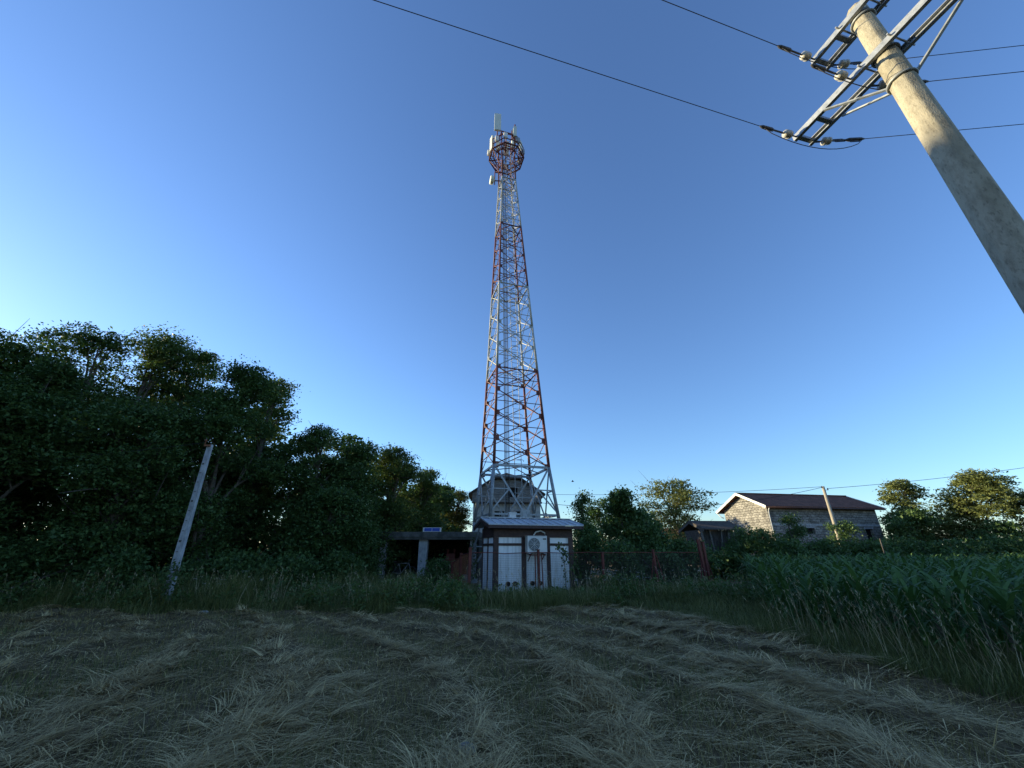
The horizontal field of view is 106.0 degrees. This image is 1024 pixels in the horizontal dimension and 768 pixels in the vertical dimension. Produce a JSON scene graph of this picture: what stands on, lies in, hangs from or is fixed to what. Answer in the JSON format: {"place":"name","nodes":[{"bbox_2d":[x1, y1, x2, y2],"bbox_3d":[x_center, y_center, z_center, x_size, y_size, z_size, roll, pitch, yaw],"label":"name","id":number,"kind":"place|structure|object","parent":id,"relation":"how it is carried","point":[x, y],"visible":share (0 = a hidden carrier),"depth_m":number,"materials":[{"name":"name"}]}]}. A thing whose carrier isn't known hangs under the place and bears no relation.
{"place":"outdoors","nodes":[
{"label":"outdoors","id":0,"kind":"place"},
{"bbox_2d":[0,557,1023,767],"bbox_3d":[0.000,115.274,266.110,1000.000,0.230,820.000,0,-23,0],"label":"field","id":1,"kind":"structure","parent":0,"point":[383,624],"depth_m":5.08,"materials":[{"name":"plant"}]},
{"bbox_2d":[0,320,81,543],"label":"leafy tree","id":2,"kind":"object","parent":1,"relation":"on","point":[5,355],"visible":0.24,"depth_m":16.35,"materials":[{"name":"green plant"}]},
{"bbox_2d":[0,551,91,589],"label":"bush","id":3,"kind":"object","parent":1,"relation":"on","point":[51,566],"visible":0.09,"depth_m":13.07,"materials":[{"name":"green plant"}]},
{"bbox_2d":[0,352,100,581],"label":"leafy tree","id":4,"kind":"object","parent":1,"relation":"on","point":[35,396],"visible":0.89,"depth_m":13.80,"materials":[{"name":"green plant"}]},
{"bbox_2d":[0,320,142,541],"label":"leafy tree","id":5,"kind":"object","parent":1,"relation":"on","point":[81,344],"visible":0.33,"depth_m":18.36,"materials":[{"name":"green plant"}]},
{"bbox_2d":[33,485,175,581],"bbox_3d":[-16.258,6.363,16.299,6.502,4.521,5.495,0,-23,0],"label":"thicket","id":6,"kind":"object","parent":1,"relation":"on","point":[68,517],"visible":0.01,"depth_m":15.60,"materials":[{"name":"green plant"}]},
{"bbox_2d":[0,321,210,574],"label":"leafy tree","id":7,"kind":"object","parent":1,"relation":"on","point":[161,348],"visible":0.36,"depth_m":19.46,"materials":[{"name":"green plant"}]},
{"bbox_2d":[0,386,224,596],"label":"thicket","id":8,"kind":"object","parent":1,"relation":"on","point":[115,479],"visible":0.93,"depth_m":13.90,"materials":[{"name":"green plant"}]},
{"bbox_2d":[72,541,165,594],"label":"bush","id":9,"kind":"object","parent":1,"relation":"on","point":[126,563],"visible":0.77,"depth_m":12.55,"materials":[{"name":"green plant"}]},
{"bbox_2d":[148,559,190,605],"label":"creeper","id":10,"kind":"object","parent":1,"relation":"on","point":[174,574],"visible":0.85,"depth_m":11.53,"materials":[{"name":"green plant"}]},
{"bbox_2d":[142,348,227,562],"bbox_3d":[-17.428,3.693,19.701,5.257,12.098,5.333,0,-23,0],"label":"leafy tree","id":11,"kind":"object","parent":1,"relation":"on","point":[204,359],"visible":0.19,"depth_m":20.68,"materials":[{"name":"green plant"}]},
{"bbox_2d":[161,439,212,601],"bbox_3d":[-10.473,4.389,12.438,0.349,5.285,0.225,0,-23,0],"label":"concrete post","id":12,"kind":"object","parent":1,"relation":"on","point":[183,539],"visible":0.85,"depth_m":12.48,"materials":[{"name":"grey concrete"}]},
{"bbox_2d":[152,550,234,589],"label":"bush","id":13,"kind":"object","parent":1,"relation":"on","point":[191,566],"visible":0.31,"depth_m":13.99,"materials":[{"name":"green plant"}]},
{"bbox_2d":[132,354,291,576],"bbox_3d":[-13.335,3.596,17.338,6.032,10.408,6.128,0,-23,0],"label":"leafy tree","id":14,"kind":"object","parent":1,"relation":"on","point":[223,415],"visible":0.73,"depth_m":16.97,"materials":[{"name":"green plant"}]},
{"bbox_2d":[157,444,294,576],"bbox_3d":[-14.673,6.781,20.564,6.768,7.082,7.778,12,-26,-27],"label":"thicket","id":15,"kind":"object","parent":1,"relation":"on","point":[245,483],"visible":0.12,"depth_m":19.57,"materials":[{"name":"green plant"}]},
{"bbox_2d":[165,402,302,563],"bbox_3d":[-16.992,5.950,24.178,6.966,11.453,7.566,-10,-25,22],"label":"backing tree","id":16,"kind":"object","parent":1,"relation":"on","point":[285,425],"visible":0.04,"depth_m":25.14,"materials":[{"name":"green plant"}]},
{"bbox_2d":[198,545,280,585],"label":"bush","id":17,"kind":"object","parent":1,"relation":"on","point":[253,560],"visible":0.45,"depth_m":14.39,"materials":[{"name":"green plant"}]},
{"bbox_2d":[211,377,310,554],"bbox_3d":[-13.527,4.709,20.373,4.641,10.764,4.463,12,-26,-26],"label":"leafy tree","id":18,"kind":"object","parent":1,"relation":"on","point":[267,439],"visible":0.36,"depth_m":20.65,"materials":[{"name":"green plant"}]},
{"bbox_2d":[240,545,331,591],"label":"bush","id":19,"kind":"object","parent":1,"relation":"on","point":[297,564],"visible":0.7,"depth_m":14.53,"materials":[{"name":"green plant"}]},
{"bbox_2d":[241,420,354,559],"bbox_3d":[-10.624,5.873,19.607,4.925,8.063,4.927,0,-23,0],"label":"leafy tree","id":20,"kind":"object","parent":1,"relation":"on","point":[311,443],"visible":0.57,"depth_m":19.42,"materials":[{"name":"green plant"}]},
{"bbox_2d":[257,469,358,556],"bbox_3d":[-11.355,7.932,21.854,7.408,5.994,6.870,-11,-26,25],"label":"thicket","id":21,"kind":"object","parent":1,"relation":"on","point":[296,493],"visible":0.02,"depth_m":20.48,"materials":[{"name":"green plant"}]},
{"bbox_2d":[267,483,391,570],"bbox_3d":[-8.473,6.992,17.610,5.307,4.775,4.885,0,-23,0],"label":"thicket","id":22,"kind":"object","parent":1,"relation":"on","point":[324,507],"visible":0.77,"depth_m":17.40,"materials":[{"name":"green plant"}]},
{"bbox_2d":[283,433,378,519],"bbox_3d":[-12.495,7.801,25.860,7.354,9.710,6.901,-20,-30,39],"label":"backing tree","id":23,"kind":"object","parent":1,"relation":"on","point":[353,438],"visible":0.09,"depth_m":26.82,"materials":[{"name":"green plant"}]},
{"bbox_2d":[308,546,368,583],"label":"bush","id":24,"kind":"object","parent":1,"relation":"on","point":[337,562],"visible":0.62,"depth_m":15.52,"materials":[{"name":"green plant"}]},
{"bbox_2d":[313,437,385,561],"bbox_3d":[-8.590,6.499,20.493,4.461,7.575,5.056,19,-30,-38],"label":"leafy tree","id":25,"kind":"object","parent":1,"relation":"on","point":[358,455],"visible":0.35,"depth_m":20.76,"materials":[{"name":"green plant"}]},
{"bbox_2d":[3,567,725,606],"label":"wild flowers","id":26,"kind":"object","parent":1,"relation":"on","point":[545,582],"visible":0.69,"depth_m":13.22,"materials":[{"name":"green plant"}]},
{"bbox_2d":[369,523,397,577],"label":"creeper","id":27,"kind":"object","parent":1,"relation":"on","point":[385,541],"visible":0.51,"depth_m":20.76,"materials":[{"name":"green plant"}]},
{"bbox_2d":[0,571,783,611],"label":"weeds","id":28,"kind":"object","parent":1,"relation":"on","point":[724,584],"visible":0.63,"depth_m":11.76,"materials":[{"name":"green plant"}]},
{"bbox_2d":[363,442,435,577],"bbox_3d":[-7.335,7.326,22.712,5.221,7.826,4.798,-13,-27,29],"label":"leafy tree","id":29,"kind":"object","parent":1,"relation":"on","point":[392,463],"visible":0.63,"depth_m":22.66,"materials":[{"name":"green plant"}]},
{"bbox_2d":[395,466,449,576],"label":"leafy tree","id":30,"kind":"object","parent":1,"relation":"on","point":[422,499],"visible":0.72,"depth_m":25.58,"materials":[{"name":"green plant"}]},
{"bbox_2d":[377,532,481,582],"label":"open shed","id":31,"kind":"structure","parent":1,"relation":"on","point":[457,541],"depth_m":21.05,"materials":[{"name":"concrete"}]},
{"bbox_2d":[408,488,471,531],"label":"backing tree","id":32,"kind":"object","parent":1,"relation":"on","point":[445,503],"visible":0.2,"depth_m":32.07,"materials":[{"name":"green plant"}]},
{"bbox_2d":[417,553,464,585],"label":"bush","id":33,"kind":"object","parent":1,"relation":"on","point":[436,568],"visible":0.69,"depth_m":17.27,"materials":[{"name":"green plant"}]},
{"bbox_2d":[440,489,472,531],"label":"leafy tree","id":34,"kind":"object","parent":1,"relation":"on","point":[460,515],"visible":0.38,"depth_m":33.89,"materials":[{"name":"green plant"}]},
{"bbox_2d":[468,473,544,532],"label":"old house","id":35,"kind":"structure","parent":1,"relation":"on","point":[499,493],"depth_m":31.80,"materials":[{"name":"paint"}]},
{"bbox_2d":[0,602,1023,767],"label":"cut hay","id":36,"kind":"object","parent":1,"relation":"on","point":[621,743],"visible":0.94,"depth_m":4.18},
{"bbox_2d":[0,563,1023,704],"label":"tall grass","id":37,"kind":"structure","parent":1,"relation":"on","point":[709,606],"depth_m":10.93,"materials":[{"name":"green plant"}]},
{"bbox_2d":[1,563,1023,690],"bbox_3d":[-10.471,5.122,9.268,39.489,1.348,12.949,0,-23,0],"label":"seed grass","id":38,"kind":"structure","parent":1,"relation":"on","point":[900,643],"depth_m":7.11,"materials":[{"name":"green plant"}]},
{"bbox_2d":[462,113,577,587],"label":"lattice tower","id":39,"kind":"structure","parent":1,"relation":"on","point":[505,148],"depth_m":24.12,"materials":[{"name":"metal"}]},
{"bbox_2d":[473,517,583,594],"bbox_3d":[0.599,7.061,15.924,4.000,2.905,2.818,7,-24,-16],"label":"equipment hut","id":40,"kind":"object","parent":1,"relation":"on","point":[504,534],"visible":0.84,"depth_m":15.11,"materials":[{"name":"metal"}]},
{"bbox_2d":[525,530,546,559],"bbox_3d":[0.969,6.298,15.041,0.878,1.140,0.389,7,-24,-16],"label":"air conditioner","id":41,"kind":"object","parent":40,"relation":"attached to","point":[533,543],"visible":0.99,"depth_m":14.92,"materials":[{"name":"metal"}]},
{"bbox_2d":[448,539,713,592],"bbox_3d":[2.850,7.420,15.698,11.633,2.072,4.451,0,-23,0],"label":"wire fence","id":42,"kind":"object","parent":1,"relation":"on","point":[705,565],"visible":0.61,"depth_m":15.17,"materials":[{"name":"metal"}]},
{"bbox_2d":[563,489,598,570],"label":"bush","id":43,"kind":"object","parent":1,"relation":"on","point":[578,505],"visible":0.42,"depth_m":22.82,"materials":[{"name":"green plant"}]},
{"bbox_2d":[572,517,610,583],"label":"bush","id":44,"kind":"object","parent":1,"relation":"on","point":[588,538],"visible":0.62,"depth_m":19.09,"materials":[{"name":"green plant"}]},
{"bbox_2d":[569,497,618,548],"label":"backing tree","id":45,"kind":"object","parent":1,"relation":"on","point":[595,513],"visible":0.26,"depth_m":46.95,"materials":[{"name":"green plant"}]},
{"bbox_2d":[587,483,655,579],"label":"bush","id":46,"kind":"object","parent":1,"relation":"on","point":[620,504],"visible":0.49,"depth_m":21.46,"materials":[{"name":"green plant"}]},
{"bbox_2d":[595,537,653,583],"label":"bush","id":47,"kind":"object","parent":1,"relation":"on","point":[616,547],"visible":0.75,"depth_m":16.56,"materials":[{"name":"green plant"}]},
{"bbox_2d":[615,518,667,579],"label":"bush","id":48,"kind":"object","parent":1,"relation":"on","point":[651,541],"visible":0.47,"depth_m":19.91,"materials":[{"name":"green plant"}]},
{"bbox_2d":[609,507,675,547],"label":"backing tree","id":49,"kind":"object","parent":1,"relation":"on","point":[663,536],"visible":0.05,"depth_m":24.79,"materials":[{"name":"green plant"}]},
{"bbox_2d":[639,543,695,584],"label":"bush","id":50,"kind":"object","parent":1,"relation":"on","point":[672,563],"visible":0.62,"depth_m":16.88,"materials":[{"name":"green plant"}]},
{"bbox_2d":[635,470,718,543],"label":"sunlit tree","id":51,"kind":"object","parent":1,"relation":"on","point":[682,498],"visible":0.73,"depth_m":31.95,"materials":[{"name":"green plant"}]},
{"bbox_2d":[635,534,727,583],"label":"bush","id":52,"kind":"object","parent":1,"relation":"on","point":[680,545],"visible":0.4,"depth_m":18.37,"materials":[{"name":"green plant"}]},
{"bbox_2d":[678,521,744,551],"bbox_3d":[13.557,10.996,25.983,2.905,3.360,3.241,2,-23,-6],"label":"shed","id":53,"kind":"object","parent":1,"relation":"on","point":[714,533],"visible":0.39,"depth_m":25.33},
{"bbox_2d":[699,545,748,580],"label":"hedge bush","id":54,"kind":"object","parent":1,"relation":"on","point":[730,558],"visible":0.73,"depth_m":22.09,"materials":[{"name":"green plant"}]},
{"bbox_2d":[718,525,791,572],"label":"bush","id":55,"kind":"object","parent":1,"relation":"on","point":[750,541],"visible":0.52,"depth_m":22.59,"materials":[{"name":"green plant"}]},
{"bbox_2d":[756,565,800,619],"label":"maize plant","id":56,"kind":"object","parent":1,"relation":"on","point":[778,592],"visible":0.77,"depth_m":8.94,"materials":[{"name":"green plant"}]},
{"bbox_2d":[765,558,803,622],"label":"maize plant","id":57,"kind":"object","parent":1,"relation":"on","point":[782,578],"visible":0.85,"depth_m":8.85,"materials":[{"name":"green plant"}]},
{"bbox_2d":[754,535,816,560],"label":"hedge bush","id":58,"kind":"object","parent":1,"relation":"on","point":[789,546],"visible":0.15,"depth_m":22.98,"materials":[{"name":"green plant"}]},
{"bbox_2d":[764,581,806,628],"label":"maize plant","id":59,"kind":"object","parent":1,"relation":"on","point":[791,605],"visible":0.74,"depth_m":8.51,"materials":[{"name":"green plant"}]},
{"bbox_2d":[777,511,814,546],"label":"bush","id":60,"kind":"object","parent":1,"relation":"on","point":[793,523],"visible":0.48,"depth_m":28.14,"materials":[{"name":"green plant"}]},
{"bbox_2d":[782,567,812,619],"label":"maize plant","id":61,"kind":"object","parent":1,"relation":"on","point":[797,595],"visible":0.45,"depth_m":9.29,"materials":[{"name":"green plant"}]},
{"bbox_2d":[783,583,827,631],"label":"maize plant","id":62,"kind":"object","parent":1,"relation":"on","point":[809,605],"visible":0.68,"depth_m":8.11,"materials":[{"name":"green plant"}]},
{"bbox_2d":[789,567,840,633],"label":"maize plant","id":63,"kind":"object","parent":1,"relation":"on","point":[806,583],"visible":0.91,"depth_m":7.91,"materials":[{"name":"green plant"}]},
{"bbox_2d":[803,577,846,631],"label":"maize plant","id":64,"kind":"object","parent":1,"relation":"on","point":[828,599],"visible":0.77,"depth_m":7.74,"materials":[{"name":"green plant"}]},
{"bbox_2d":[796,537,855,558],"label":"hedge bush","id":65,"kind":"object","parent":1,"relation":"on","point":[823,547],"visible":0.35,"depth_m":24.90,"materials":[{"name":"green plant"}]},
{"bbox_2d":[821,486,841,543],"bbox_3d":[26.762,11.892,31.864,0.540,6.727,0.370,0,-23,0],"label":"wooden pole","id":66,"kind":"object","parent":1,"relation":"on","point":[829,507],"visible":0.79,"depth_m":32.34,"materials":[{"name":"wood"}]},
{"bbox_2d":[813,564,857,629],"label":"maize plant","id":67,"kind":"object","parent":1,"relation":"on","point":[829,585],"visible":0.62,"depth_m":8.19,"materials":[{"name":"green plant"}]},
{"bbox_2d":[797,563,891,630],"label":"maize plant","id":68,"kind":"object","parent":1,"relation":"on","point":[846,608],"visible":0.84,"depth_m":7.54,"materials":[{"name":"green plant"}]},
{"bbox_2d":[822,518,867,544],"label":"bush","id":69,"kind":"object","parent":1,"relation":"on","point":[845,534],"visible":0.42,"depth_m":31.55,"materials":[{"name":"green plant"}]},
{"bbox_2d":[825,562,874,628],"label":"maize plant","id":70,"kind":"object","parent":1,"relation":"on","point":[849,592],"visible":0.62,"depth_m":7.96,"materials":[{"name":"green plant"}]},
{"bbox_2d":[835,574,890,639],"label":"maize plant","id":71,"kind":"object","parent":1,"relation":"on","point":[864,594],"visible":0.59,"depth_m":7.11,"materials":[{"name":"green plant"}]},
{"bbox_2d":[839,558,897,633],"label":"maize plant","id":72,"kind":"object","parent":1,"relation":"on","point":[856,585],"visible":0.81,"depth_m":7.22,"materials":[{"name":"green plant"}]},
{"bbox_2d":[838,534,900,557],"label":"hedge bush","id":73,"kind":"object","parent":1,"relation":"on","point":[866,547],"visible":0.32,"depth_m":25.82,"materials":[{"name":"green plant"}]},
{"bbox_2d":[736,550,1023,604],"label":"maize crop","id":74,"kind":"object","parent":1,"relation":"on","point":[933,560],"visible":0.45,"depth_m":14.50,"materials":[{"name":"green plant"}]},
{"bbox_2d":[855,583,921,637],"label":"maize plant","id":75,"kind":"object","parent":1,"relation":"on","point":[878,593],"visible":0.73,"depth_m":6.81,"materials":[{"name":"green plant"}]},
{"bbox_2d":[759,0,1023,313],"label":"power pole","id":76,"kind":"object","parent":1,"relation":"on","point":[992,216],"visible":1,"depth_m":5.42,"materials":[{"name":"concrete"}]},
{"bbox_2d":[373,0,758,125],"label":"power line","id":77,"kind":"object","parent":76,"relation":"attached to","point":[556,59],"visible":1,"depth_m":5.90,"materials":[{"name":"grey metal"}]},
{"bbox_2d":[864,568,928,632],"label":"maize plant","id":78,"kind":"object","parent":1,"relation":"on","point":[894,578],"visible":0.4,"depth_m":7.83,"materials":[{"name":"green plant"}]},
{"bbox_2d":[866,586,934,646],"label":"maize plant","id":79,"kind":"object","parent":1,"relation":"on","point":[897,602],"visible":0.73,"depth_m":6.56,"materials":[{"name":"green plant"}]},
{"bbox_2d":[875,578,933,657],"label":"maize plant","id":80,"kind":"object","parent":1,"relation":"on","point":[908,593],"visible":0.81,"depth_m":6.16,"materials":[{"name":"green plant"}]},
{"bbox_2d":[874,522,945,556],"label":"hedge bush","id":81,"kind":"object","parent":1,"relation":"on","point":[909,546],"visible":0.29,"depth_m":26.79,"materials":[{"name":"green plant"}]},
{"bbox_2d":[862,567,957,649],"bbox_3d":[6.704,3.778,6.451,0.592,1.284,1.330,20,-30,-38],"label":"maize plant","id":82,"kind":"object","parent":1,"relation":"on","point":[897,573],"visible":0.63,"depth_m":6.47,"materials":[{"name":"green plant"}]},
{"bbox_2d":[875,478,948,542],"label":"sunlit tree","id":83,"kind":"object","parent":1,"relation":"on","point":[906,497],"visible":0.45,"depth_m":42.21,"materials":[{"name":"green plant"}]},
{"bbox_2d":[877,507,947,549],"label":"bush","id":84,"kind":"object","parent":1,"relation":"on","point":[899,523],"visible":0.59,"depth_m":37.11,"materials":[{"name":"green plant"}]},
{"bbox_2d":[911,576,939,642],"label":"maize plant","id":85,"kind":"object","parent":1,"relation":"on","point":[917,590],"visible":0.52,"depth_m":6.76,"materials":[{"name":"green plant"}]},
{"bbox_2d":[890,571,980,662],"bbox_3d":[6.604,3.556,5.861,1.316,1.270,0.585,-9,-25,19],"label":"maize plant","id":86,"kind":"object","parent":1,"relation":"on","point":[946,605],"visible":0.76,"depth_m":5.83,"materials":[{"name":"green plant"}]},
{"bbox_2d":[899,586,987,662],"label":"maize plant","id":87,"kind":"object","parent":1,"relation":"on","point":[935,604],"visible":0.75,"depth_m":5.91,"materials":[{"name":"green plant"}]},
{"bbox_2d":[904,530,990,558],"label":"hedge bush","id":88,"kind":"object","parent":1,"relation":"on","point":[948,548],"visible":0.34,"depth_m":26.09,"materials":[{"name":"green plant"}]},
{"bbox_2d":[917,574,978,641],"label":"maize plant","id":89,"kind":"object","parent":1,"relation":"on","point":[940,599],"visible":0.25,"depth_m":6.54,"materials":[{"name":"green plant"}]},
{"bbox_2d":[915,572,990,654],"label":"maize plant","id":90,"kind":"object","parent":1,"relation":"on","point":[958,591],"visible":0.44,"depth_m":6.16,"materials":[{"name":"green plant"}]},
{"bbox_2d":[942,568,994,663],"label":"maize plant","id":91,"kind":"object","parent":1,"relation":"on","point":[967,599],"visible":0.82,"depth_m":5.58,"materials":[{"name":"green plant"}]},
{"bbox_2d":[921,563,1018,651],"bbox_3d":[7.317,3.537,6.000,0.736,1.379,1.320,7,-24,-16],"label":"maize plant","id":92,"kind":"object","parent":1,"relation":"on","point":[987,616],"visible":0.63,"depth_m":6.03,"materials":[{"name":"green plant"}]},
{"bbox_2d":[926,468,1023,544],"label":"sunlit tree","id":93,"kind":"object","parent":1,"relation":"on","point":[985,487],"visible":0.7,"depth_m":39.37,"materials":[{"name":"green plant"}]},
{"bbox_2d":[936,567,1018,651],"bbox_3d":[8.077,3.872,6.618,0.641,1.330,1.125,20,-30,-38],"label":"maize plant","id":94,"kind":"object","parent":1,"relation":"on","point":[992,636],"visible":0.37,"depth_m":6.50,"materials":[{"name":"green plant"}]},
{"bbox_2d":[947,567,1011,647],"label":"maize plant","id":95,"kind":"object","parent":1,"relation":"on","point":[993,604],"visible":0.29,"depth_m":7.06,"materials":[{"name":"green plant"}]},
{"bbox_2d":[937,577,1023,656],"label":"maize plant","id":96,"kind":"object","parent":1,"relation":"on","point":[1004,600],"visible":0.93,"depth_m":5.28,"materials":[{"name":"green plant"}]},
{"bbox_2d":[954,528,1023,556],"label":"hedge bush","id":97,"kind":"object","parent":1,"relation":"on","point":[999,545],"visible":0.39,"depth_m":25.18,"materials":[{"name":"green plant"}]},
{"bbox_2d":[977,587,1006,652],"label":"maize plant","id":98,"kind":"object","parent":1,"relation":"on","point":[988,605],"visible":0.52,"depth_m":6.38,"materials":[{"name":"green plant"}]},
{"bbox_2d":[963,518,1023,542],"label":"bush","id":99,"kind":"object","parent":1,"relation":"on","point":[994,527],"visible":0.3,"depth_m":34.94,"materials":[{"name":"green plant"}]},
{"bbox_2d":[966,568,1023,627],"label":"maize plant","id":100,"kind":"object","parent":1,"relation":"on","point":[1019,594],"visible":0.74,"depth_m":5.61,"materials":[{"name":"green plant"}]},
{"bbox_2d":[967,567,1023,649],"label":"maize plant","id":101,"kind":"object","parent":1,"relation":"on","point":[992,578],"visible":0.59,"depth_m":5.83,"materials":[{"name":"green plant"}]},
{"bbox_2d":[996,490,1023,535],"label":"sunlit tree","id":102,"kind":"object","parent":1,"relation":"on","point":[1019,512],"visible":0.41,"depth_m":38.74,"materials":[{"name":"green plant"}]},
{"bbox_2d":[0,0,1023,548],"label":"sky","id":103,"kind":"structure","parent":0,"point":[721,303],"materials":[{"name":"blue"}]},
{"bbox_2d":[716,493,885,554],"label":"stone barn","id":104,"kind":"structure","parent":0,"point":[810,509],"depth_m":40.08,"materials":[{"name":"grey stone"}]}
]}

